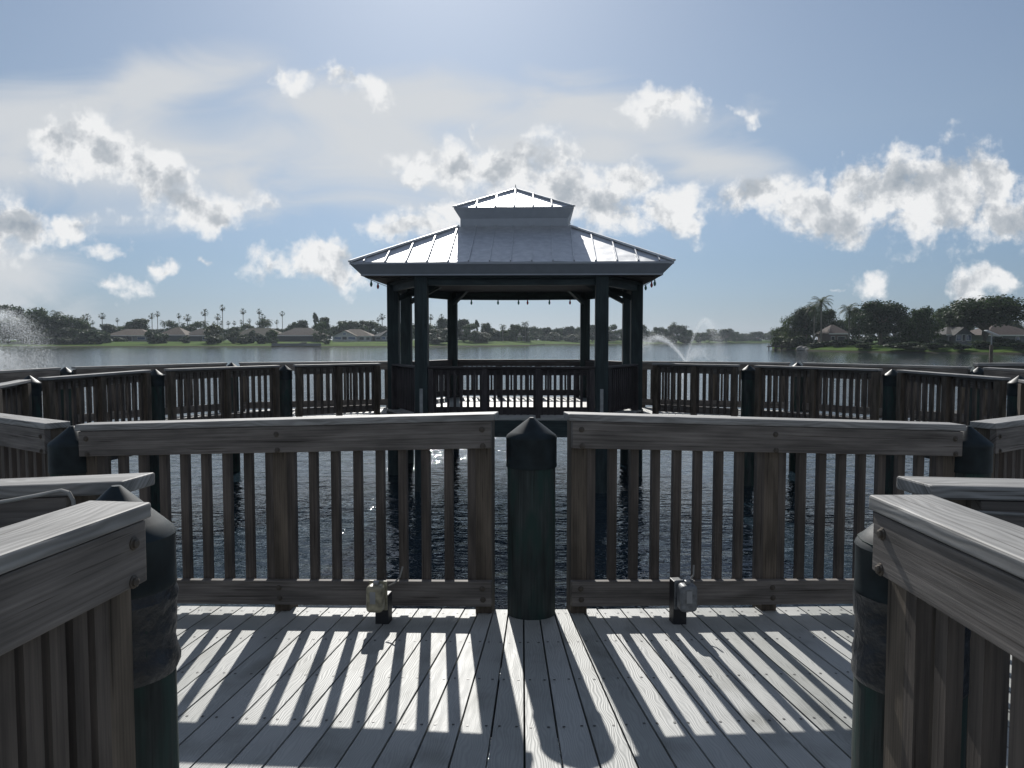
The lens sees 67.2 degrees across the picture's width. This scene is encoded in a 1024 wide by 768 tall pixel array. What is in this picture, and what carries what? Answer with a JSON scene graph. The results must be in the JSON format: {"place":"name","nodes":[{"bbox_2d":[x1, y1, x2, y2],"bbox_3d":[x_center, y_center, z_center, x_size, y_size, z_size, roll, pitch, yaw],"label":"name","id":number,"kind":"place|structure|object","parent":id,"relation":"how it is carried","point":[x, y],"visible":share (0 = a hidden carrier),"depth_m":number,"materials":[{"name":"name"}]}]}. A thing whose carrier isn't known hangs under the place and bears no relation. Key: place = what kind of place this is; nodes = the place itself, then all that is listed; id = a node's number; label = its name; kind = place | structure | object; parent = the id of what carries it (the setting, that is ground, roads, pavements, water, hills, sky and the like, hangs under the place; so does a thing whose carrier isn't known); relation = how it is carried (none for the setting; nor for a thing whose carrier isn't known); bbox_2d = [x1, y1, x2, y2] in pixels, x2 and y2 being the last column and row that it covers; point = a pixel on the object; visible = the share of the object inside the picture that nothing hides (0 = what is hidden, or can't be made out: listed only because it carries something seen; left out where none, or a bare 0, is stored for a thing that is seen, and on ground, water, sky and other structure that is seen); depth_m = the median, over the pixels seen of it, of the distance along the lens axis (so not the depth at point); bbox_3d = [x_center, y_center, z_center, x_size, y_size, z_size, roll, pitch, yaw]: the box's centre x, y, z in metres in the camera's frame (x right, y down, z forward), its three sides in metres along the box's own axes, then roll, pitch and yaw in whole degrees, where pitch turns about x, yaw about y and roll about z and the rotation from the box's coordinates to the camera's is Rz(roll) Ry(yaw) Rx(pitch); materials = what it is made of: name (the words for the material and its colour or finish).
{"place":"outdoors","nodes":[
{"label":"outdoors","id":0,"kind":"place"},
{"bbox_2d":[0,343,1023,767],"bbox_3d":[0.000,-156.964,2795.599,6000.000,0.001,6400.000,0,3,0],"label":"lake water","id":1,"kind":"structure","parent":0,"point":[32,357],"depth_m":14.12,"materials":[{"name":"grey liquid"}]},
{"bbox_2d":[23,375,41,417],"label":"round pile","id":2,"kind":"object","parent":1,"relation":"in","point":[36,389],"visible":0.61,"depth_m":10.18,"materials":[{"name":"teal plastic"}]},
{"bbox_2d":[47,426,86,476],"bbox_3d":[-2.640,2.044,4.724,0.267,3.590,0.267,-1,3,-19],"label":"round pile","id":3,"kind":"object","parent":1,"relation":"in","point":[65,458],"visible":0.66,"depth_m":4.52,"materials":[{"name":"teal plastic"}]},
{"bbox_2d":[60,367,73,425],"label":"round pile","id":4,"kind":"object","parent":1,"relation":"in","point":[64,371],"visible":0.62,"depth_m":13.31,"materials":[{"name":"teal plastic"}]},
{"bbox_2d":[95,485,180,767],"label":"round pile","id":5,"kind":"object","parent":1,"relation":"in","point":[156,645],"visible":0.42,"depth_m":2.01,"materials":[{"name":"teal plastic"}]},
{"bbox_2d":[149,369,164,510],"bbox_3d":[-5.750,1.577,12.510,0.273,3.635,0.273,-1,4,-23],"label":"round pile","id":6,"kind":"object","parent":1,"relation":"in","point":[158,392],"visible":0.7,"depth_m":12.37,"materials":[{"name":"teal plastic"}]},
{"bbox_2d":[227,363,240,471],"bbox_3d":[-5.857,1.366,16.188,0.273,3.635,0.273,-1,3,-10],"label":"round pile","id":7,"kind":"object","parent":1,"relation":"in","point":[236,462],"visible":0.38,"depth_m":16.09,"materials":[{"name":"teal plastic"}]},
{"bbox_2d":[279,365,292,416],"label":"round pile","id":8,"kind":"object","parent":1,"relation":"in","point":[285,383],"visible":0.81,"depth_m":14.43,"materials":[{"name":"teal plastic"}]},
{"bbox_2d":[348,184,675,493],"bbox_3d":[0.075,-0.531,16.396,5.752,7.340,5.752,0,3,2],"label":"gazebo","id":9,"kind":"object","parent":1,"relation":"in","point":[515,232],"visible":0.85,"depth_m":14.17,"materials":[{"name":"grey"}]},
{"bbox_2d":[365,276,658,304],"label":"string lights","id":10,"kind":"object","parent":9,"relation":"hanging from","point":[645,288],"visible":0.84,"depth_m":13.79},
{"bbox_2d":[506,417,556,767],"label":"round pile","id":11,"kind":"object","parent":1,"relation":"in","point":[531,454],"visible":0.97,"depth_m":4.14,"materials":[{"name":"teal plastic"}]},
{"bbox_2d":[741,365,754,486],"bbox_3d":[4.460,1.457,14.607,0.273,3.635,0.273,-2,4,-34],"label":"round pile","id":12,"kind":"object","parent":1,"relation":"in","point":[747,389],"visible":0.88,"depth_m":14.45,"materials":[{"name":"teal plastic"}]},
{"bbox_2d":[789,362,802,471],"bbox_3d":[5.978,1.364,16.230,0.273,3.635,0.273,1,3,11],"label":"round pile","id":13,"kind":"object","parent":1,"relation":"in","point":[792,460],"visible":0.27,"depth_m":16.07,"materials":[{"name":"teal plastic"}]},
{"bbox_2d":[882,369,897,494],"bbox_3d":[6.130,1.577,12.510,0.273,3.635,0.273,2,4,25],"label":"round pile","id":14,"kind":"object","parent":1,"relation":"in","point":[889,396],"visible":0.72,"depth_m":12.37,"materials":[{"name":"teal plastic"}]},
{"bbox_2d":[851,523,970,767],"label":"round pile","id":15,"kind":"object","parent":1,"relation":"in","point":[870,607],"visible":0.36,"depth_m":2.03,"materials":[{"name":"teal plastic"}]},
{"bbox_2d":[914,363,1023,423],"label":"dock","id":16,"kind":"object","parent":1,"relation":"in","point":[1006,365],"visible":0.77,"depth_m":14.91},
{"bbox_2d":[954,426,993,477],"bbox_3d":[2.740,2.044,4.724,0.267,3.590,0.267,-1,4,-22],"label":"round pile","id":17,"kind":"object","parent":1,"relation":"in","point":[975,460],"visible":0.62,"depth_m":4.52,"materials":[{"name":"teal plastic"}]},
{"bbox_2d":[969,367,984,425],"bbox_3d":[8.133,1.519,13.524,0.273,3.635,0.273,2,4,27],"label":"round pile","id":18,"kind":"object","parent":1,"relation":"in","point":[978,371],"visible":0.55,"depth_m":13.36,"materials":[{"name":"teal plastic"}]},
{"bbox_2d":[1006,375,1023,416],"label":"round pile","id":19,"kind":"object","parent":1,"relation":"in","point":[1012,389],"visible":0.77,"depth_m":10.18,"materials":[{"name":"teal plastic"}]},
{"bbox_2d":[0,340,1023,353],"bbox_3d":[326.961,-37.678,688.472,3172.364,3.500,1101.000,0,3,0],"label":"lake shore","id":20,"kind":"structure","parent":0,"point":[877,348],"depth_m":308.89,"materials":[{"name":"plant"}]},
{"bbox_2d":[0,316,30,342],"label":"tree","id":21,"kind":"object","parent":20,"relation":"on","point":[10,322],"visible":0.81,"depth_m":324.45,"materials":[{"name":"green plant"}]},
{"bbox_2d":[0,307,36,341],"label":"tree","id":22,"kind":"object","parent":20,"relation":"on","point":[17,312],"visible":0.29,"depth_m":338.87,"materials":[{"name":"green plant"}]},
{"bbox_2d":[6,319,43,342],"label":"tree","id":23,"kind":"object","parent":20,"relation":"on","point":[25,325],"visible":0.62,"depth_m":325.49,"materials":[{"name":"grey plant"}]},
{"bbox_2d":[21,307,48,332],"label":"tree","id":24,"kind":"object","parent":20,"relation":"on","point":[34,315],"visible":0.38,"depth_m":336.39,"materials":[{"name":"green plant"}]},
{"bbox_2d":[24,328,57,343],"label":"tree","id":25,"kind":"object","parent":20,"relation":"on","point":[39,332],"visible":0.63,"depth_m":320.91,"materials":[{"name":"grey plant"}]},
{"bbox_2d":[33,337,60,343],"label":"shrub","id":26,"kind":"object","parent":20,"relation":"on","point":[48,340],"visible":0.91,"depth_m":316.89,"materials":[{"name":"green plant"}]},
{"bbox_2d":[32,314,68,335],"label":"tree","id":27,"kind":"object","parent":20,"relation":"on","point":[46,321],"visible":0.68,"depth_m":328.00,"materials":[{"name":"green plant"}]},
{"bbox_2d":[42,327,75,339],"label":"tree","id":28,"kind":"object","parent":20,"relation":"on","point":[61,331],"visible":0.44,"depth_m":324.05,"materials":[{"name":"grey plant"}]},
{"bbox_2d":[55,314,77,337],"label":"tree","id":29,"kind":"object","parent":20,"relation":"on","point":[70,321],"visible":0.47,"depth_m":331.58,"materials":[{"name":"green plant"}]},
{"bbox_2d":[58,336,78,343],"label":"shrub","id":30,"kind":"object","parent":20,"relation":"on","point":[63,340],"visible":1,"depth_m":316.44,"materials":[{"name":"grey plant"}]},
{"bbox_2d":[60,317,87,340],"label":"tree","id":31,"kind":"object","parent":20,"relation":"on","point":[77,323],"visible":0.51,"depth_m":333.45,"materials":[{"name":"green plant"}]},
{"bbox_2d":[75,330,96,343],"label":"shrub","id":32,"kind":"object","parent":20,"relation":"on","point":[82,336],"visible":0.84,"depth_m":319.42,"materials":[{"name":"green plant"}]},
{"bbox_2d":[86,333,104,343],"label":"shrub","id":33,"kind":"object","parent":20,"relation":"on","point":[97,338],"visible":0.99,"depth_m":317.88,"materials":[{"name":"green plant"}]},
{"bbox_2d":[99,323,117,333],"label":"tree","id":34,"kind":"object","parent":20,"relation":"on","point":[109,328],"visible":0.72,"depth_m":387.06,"materials":[{"name":"green plant"}]},
{"bbox_2d":[110,329,152,340],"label":"house","id":35,"kind":"structure","parent":20,"relation":"on","point":[133,334],"depth_m":351.95,"materials":[{"name":"grey paint"}]},
{"bbox_2d":[127,318,151,330],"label":"tree","id":36,"kind":"object","parent":20,"relation":"on","point":[141,323],"visible":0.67,"depth_m":374.73,"materials":[{"name":"green plant"}]},
{"bbox_2d":[144,331,163,343],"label":"shrub","id":37,"kind":"object","parent":20,"relation":"on","point":[154,337],"visible":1,"depth_m":324.44,"materials":[{"name":"green plant"}]},
{"bbox_2d":[162,327,189,341],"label":"house","id":38,"kind":"structure","parent":20,"relation":"on","point":[175,333],"depth_m":352.22,"materials":[{"name":"beige paint"}]},
{"bbox_2d":[188,328,220,340],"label":"house","id":39,"kind":"structure","parent":20,"relation":"on","point":[197,335],"depth_m":355.62,"materials":[{"name":"grey paint"}]},
{"bbox_2d":[203,324,224,342],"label":"shrub","id":40,"kind":"object","parent":20,"relation":"on","point":[212,330],"visible":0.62,"depth_m":327.53,"materials":[{"name":"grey plant"}]},
{"bbox_2d":[223,331,239,342],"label":"shrub","id":41,"kind":"object","parent":20,"relation":"on","point":[231,335],"visible":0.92,"depth_m":326.06,"materials":[{"name":"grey plant"}]},
{"bbox_2d":[234,328,281,340],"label":"house","id":42,"kind":"structure","parent":20,"relation":"on","point":[262,331],"depth_m":359.03,"materials":[{"name":"beige paint"}]},
{"bbox_2d":[272,343,320,345],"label":"sea wall","id":43,"kind":"structure","parent":20,"relation":"on","point":[296,344],"depth_m":306.10,"materials":[{"name":"grey paint"}]},
{"bbox_2d":[276,328,328,341],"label":"house","id":44,"kind":"structure","parent":20,"relation":"on","point":[299,335],"depth_m":346.91,"materials":[{"name":"grey paint"}]},
{"bbox_2d":[312,321,327,340],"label":"tree","id":45,"kind":"object","parent":20,"relation":"on","point":[318,326],"visible":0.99,"depth_m":343.35,"materials":[{"name":"green plant"}]},
{"bbox_2d":[329,320,348,334],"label":"tree","id":46,"kind":"object","parent":20,"relation":"on","point":[342,326],"visible":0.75,"depth_m":389.17,"materials":[{"name":"green plant"}]},
{"bbox_2d":[331,329,374,341],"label":"house","id":47,"kind":"structure","parent":20,"relation":"on","point":[352,335],"depth_m":347.47,"materials":[{"name":"paint"}]},
{"bbox_2d":[356,320,380,332],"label":"tree","id":48,"kind":"object","parent":20,"relation":"on","point":[370,326],"visible":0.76,"depth_m":393.64,"materials":[{"name":"green plant"}]},
{"bbox_2d":[429,328,447,342],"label":"tree","id":49,"kind":"object","parent":20,"relation":"on","point":[442,332],"visible":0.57,"depth_m":330.22,"materials":[{"name":"plant"}]},
{"bbox_2d":[434,318,447,336],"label":"tree","id":50,"kind":"object","parent":20,"relation":"on","point":[441,323],"visible":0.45,"depth_m":361.97,"materials":[{"name":"green plant"}]},
{"bbox_2d":[458,319,470,340],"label":"tree","id":51,"kind":"object","parent":20,"relation":"on","point":[463,322],"visible":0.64,"depth_m":367.99,"materials":[{"name":"green plant"}]},
{"bbox_2d":[460,323,478,341],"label":"tree","id":52,"kind":"object","parent":20,"relation":"on","point":[470,326],"visible":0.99,"depth_m":357.97,"materials":[{"name":"green plant"}]},
{"bbox_2d":[507,324,524,340],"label":"tree","id":53,"kind":"object","parent":20,"relation":"on","point":[515,330],"visible":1,"depth_m":398.49,"materials":[{"name":"green plant"}]},
{"bbox_2d":[529,326,544,340],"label":"tree","id":54,"kind":"object","parent":20,"relation":"on","point":[534,336],"visible":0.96,"depth_m":498.55,"materials":[{"name":"green plant"}]},
{"bbox_2d":[663,325,689,342],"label":"tree","id":55,"kind":"object","parent":20,"relation":"on","point":[679,331],"visible":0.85,"depth_m":535.02,"materials":[{"name":"green plant"}]},
{"bbox_2d":[700,329,717,341],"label":"tree","id":56,"kind":"object","parent":20,"relation":"on","point":[713,332],"visible":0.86,"depth_m":617.04,"materials":[{"name":"green plant"}]},
{"bbox_2d":[717,328,736,341],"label":"tree","id":57,"kind":"object","parent":20,"relation":"on","point":[729,333],"visible":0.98,"depth_m":657.91,"materials":[{"name":"green plant"}]},
{"bbox_2d":[779,317,810,343],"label":"tree","id":58,"kind":"object","parent":20,"relation":"on","point":[791,333],"visible":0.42,"depth_m":214.28,"materials":[{"name":"green plant"}]},
{"bbox_2d":[793,335,812,347],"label":"shrub","id":59,"kind":"object","parent":20,"relation":"on","point":[801,340],"visible":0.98,"depth_m":205.11,"materials":[{"name":"green plant"}]},
{"bbox_2d":[788,306,819,344],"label":"tree","id":60,"kind":"object","parent":20,"relation":"on","point":[802,317],"visible":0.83,"depth_m":210.40,"materials":[{"name":"green plant"}]},
{"bbox_2d":[803,302,825,342],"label":"palm tree","id":61,"kind":"object","parent":20,"relation":"on","point":[812,311],"visible":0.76,"depth_m":202.23,"materials":[{"name":"green plant"}]},
{"bbox_2d":[808,295,832,341],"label":"palm tree","id":62,"kind":"object","parent":20,"relation":"on","point":[821,301],"visible":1,"depth_m":198.14,"materials":[{"name":"green plant"}]},
{"bbox_2d":[815,309,841,330],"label":"tree","id":63,"kind":"object","parent":20,"relation":"on","point":[827,320],"visible":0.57,"depth_m":219.62,"materials":[{"name":"green plant"}]},
{"bbox_2d":[817,325,850,343],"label":"house","id":64,"kind":"structure","parent":20,"relation":"on","point":[831,332],"depth_m":205.80,"materials":[{"name":"grey paint"}]},
{"bbox_2d":[838,303,859,344],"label":"palm tree","id":65,"kind":"object","parent":20,"relation":"on","point":[846,309],"visible":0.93,"depth_m":189.17,"materials":[{"name":"green plant"}]},
{"bbox_2d":[843,308,870,339],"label":"tree","id":66,"kind":"object","parent":20,"relation":"on","point":[854,330],"visible":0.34,"depth_m":213.23,"materials":[{"name":"green plant"}]},
{"bbox_2d":[851,299,910,344],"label":"tree","id":67,"kind":"object","parent":20,"relation":"on","point":[885,316],"visible":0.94,"depth_m":181.17,"materials":[{"name":"green plant"}]},
{"bbox_2d":[879,341,920,348],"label":"shrub","id":68,"kind":"object","parent":20,"relation":"on","point":[904,345],"visible":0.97,"depth_m":164.33,"materials":[{"name":"green plant"}]},
{"bbox_2d":[895,305,944,345],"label":"tree","id":69,"kind":"object","parent":20,"relation":"on","point":[922,334],"visible":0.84,"depth_m":175.43,"materials":[{"name":"green plant"}]},
{"bbox_2d":[926,305,948,329],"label":"tree","id":70,"kind":"object","parent":20,"relation":"on","point":[938,318],"visible":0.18,"depth_m":202.44,"materials":[{"name":"green plant"}]},
{"bbox_2d":[928,327,975,344],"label":"house","id":71,"kind":"structure","parent":20,"relation":"on","point":[962,335],"depth_m":174.60,"materials":[{"name":"grey paint"}]},
{"bbox_2d":[935,294,1023,340],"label":"tree","id":72,"kind":"object","parent":20,"relation":"on","point":[983,314],"visible":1,"depth_m":167.01,"materials":[{"name":"green plant"}]},
{"bbox_2d":[968,340,1009,347],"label":"shrub","id":73,"kind":"object","parent":20,"relation":"on","point":[984,344],"visible":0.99,"depth_m":158.74,"materials":[{"name":"green plant"}]},
{"bbox_2d":[971,324,1023,344],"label":"house","id":74,"kind":"structure","parent":20,"relation":"on","point":[1010,332],"depth_m":181.12,"materials":[{"name":"grey paint"}]},
{"bbox_2d":[993,337,1021,346],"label":"shrub","id":75,"kind":"object","parent":20,"relation":"on","point":[1003,340],"visible":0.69,"depth_m":162.97,"materials":[{"name":"green plant"}]},
{"bbox_2d":[0,0,1023,339],"label":"sky","id":76,"kind":"structure","parent":0,"point":[169,158],"materials":[{"name":"blue"}]},
{"bbox_2d":[111,455,929,738],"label":"boardwalk joists","id":77,"kind":"object","parent":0,"point":[116,457],"depth_m":3.49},
{"bbox_2d":[119,407,1011,767],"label":"boardwalk deck","id":78,"kind":"structure","parent":77,"relation":"on","point":[305,687],"depth_m":3.39,"materials":[{"name":"grey"}]},
{"bbox_2d":[0,380,31,416],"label":"wooden railing","id":79,"kind":"object","parent":78,"relation":"on","point":[16,395],"visible":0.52,"depth_m":9.78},
{"bbox_2d":[0,367,60,419],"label":"wooden railing","id":80,"kind":"object","parent":78,"relation":"on","point":[13,375],"visible":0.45,"depth_m":12.63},
{"bbox_2d":[0,413,69,478],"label":"wooden railing","id":81,"kind":"object","parent":78,"relation":"on","point":[25,441],"visible":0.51,"depth_m":4.90,"materials":[{"name":"wood"}]},
{"bbox_2d":[0,501,150,767],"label":"wooden railing","id":82,"kind":"object","parent":78,"relation":"on","point":[71,577],"visible":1,"depth_m":1.64,"materials":[{"name":"wood"}]},
{"bbox_2d":[0,472,154,527],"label":"wooden railing","id":83,"kind":"object","parent":78,"relation":"on","point":[83,488],"visible":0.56,"depth_m":2.19,"materials":[{"name":"wood"}]},
{"bbox_2d":[0,488,75,505],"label":"hanging cord","id":84,"kind":"object","parent":83,"relation":"hanging from","point":[67,492],"visible":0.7,"depth_m":2.11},
{"bbox_2d":[38,370,151,425],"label":"wooden railing","id":85,"kind":"object","parent":78,"relation":"on","point":[100,383],"visible":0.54,"depth_m":11.27,"materials":[{"name":"wood"}]},
{"bbox_2d":[71,363,226,424],"bbox_3d":[-6.822,0.276,14.776,0.160,1.300,3.035,2,4,35],"label":"wooden railing","id":86,"kind":"object","parent":78,"relation":"on","point":[91,369],"visible":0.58,"depth_m":14.49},
{"bbox_2d":[164,365,279,419],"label":"wooden railing","id":87,"kind":"object","parent":78,"relation":"on","point":[223,374],"visible":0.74,"depth_m":13.41,"materials":[{"name":"wood"}]},
{"bbox_2d":[75,411,498,614],"bbox_3d":[-1.321,0.901,4.456,2.500,1.510,0.167,0,3,8],"label":"wooden railing","id":88,"kind":"object","parent":78,"relation":"on","point":[280,442],"visible":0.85,"depth_m":4.37,"materials":[{"name":"wood"}]},
{"bbox_2d":[239,361,387,410],"bbox_3d":[-4.209,0.166,16.695,3.210,1.300,0.160,-1,3,-19],"label":"wooden railing","id":89,"kind":"object","parent":78,"relation":"on","point":[384,366],"visible":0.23,"depth_m":16.73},
{"bbox_2d":[293,363,380,416],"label":"wooden railing","id":90,"kind":"object","parent":78,"relation":"on","point":[337,371],"visible":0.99,"depth_m":15.07,"materials":[{"name":"wood"}]},
{"bbox_2d":[366,566,402,624],"bbox_3d":[-0.704,1.158,4.166,0.128,0.322,0.213,2,4,36],"label":"outlet box","id":91,"kind":"object","parent":78,"relation":"on","point":[378,599],"visible":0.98,"depth_m":4.11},
{"bbox_2d":[669,565,696,624],"bbox_3d":[0.946,1.159,4.155,0.142,0.322,0.172,0,3,-8],"label":"outlet box","id":92,"kind":"object","parent":78,"relation":"on","point":[682,596],"visible":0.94,"depth_m":4.14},
{"bbox_2d":[652,363,739,415],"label":"wooden railing","id":93,"kind":"object","parent":78,"relation":"on","point":[695,371],"visible":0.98,"depth_m":15.07,"materials":[{"name":"wood"}]},
{"bbox_2d":[642,361,789,410],"bbox_3d":[4.355,0.165,16.716,3.151,1.300,0.160,1,3,18],"label":"wooden railing","id":94,"kind":"object","parent":78,"relation":"on","point":[647,365],"visible":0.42,"depth_m":16.68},
{"bbox_2d":[563,412,965,615],"bbox_3d":[1.478,0.901,4.456,2.387,1.510,0.167,0,3,-8],"label":"wooden railing","id":95,"kind":"object","parent":78,"relation":"on","point":[770,442],"visible":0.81,"depth_m":4.37,"materials":[{"name":"wood"}]},
{"bbox_2d":[754,365,882,419],"bbox_3d":[5.281,0.350,13.481,0.160,1.300,2.323,-3,4,-38],"label":"wooden railing","id":96,"kind":"object","parent":78,"relation":"on","point":[816,374],"visible":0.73,"depth_m":13.41,"materials":[{"name":"wood"}]},
{"bbox_2d":[802,363,971,424],"bbox_3d":[7.070,0.273,14.821,0.159,1.300,3.183,-3,4,-38],"label":"wooden railing","id":97,"kind":"object","parent":78,"relation":"on","point":[946,369],"visible":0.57,"depth_m":14.74,"materials":[{"name":"wood"}]},
{"bbox_2d":[869,495,1023,767],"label":"wooden railing","id":98,"kind":"object","parent":78,"relation":"on","point":[950,571],"visible":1,"depth_m":1.69,"materials":[{"name":"wood"}]},
{"bbox_2d":[895,370,1010,425],"bbox_3d":[6.413,0.492,11.342,0.160,1.332,1.920,-1,3,-15],"label":"wooden railing","id":99,"kind":"object","parent":78,"relation":"on","point":[945,395],"visible":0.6,"depth_m":11.27,"materials":[{"name":"wood"}]},
{"bbox_2d":[897,476,1023,767],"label":"wooden railing","id":100,"kind":"object","parent":78,"relation":"on","point":[995,494],"visible":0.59,"depth_m":2.08,"materials":[{"name":"wood"}]},
{"bbox_2d":[976,510,1023,516],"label":"hanging cord","id":101,"kind":"object","parent":100,"relation":"hanging from","point":[1003,513],"visible":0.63,"depth_m":2.03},
{"bbox_2d":[970,415,1023,478],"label":"wooden railing","id":102,"kind":"object","parent":78,"relation":"on","point":[1004,436],"visible":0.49,"depth_m":4.82,"materials":[{"name":"wood"}]},
{"bbox_2d":[983,367,1023,419],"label":"wooden railing","id":103,"kind":"object","parent":78,"relation":"on","point":[1011,373],"visible":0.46,"depth_m":12.97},
{"bbox_2d":[1017,380,1023,415],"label":"wooden railing","id":104,"kind":"object","parent":78,"relation":"on","point":[1020,403],"visible":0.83,"depth_m":9.96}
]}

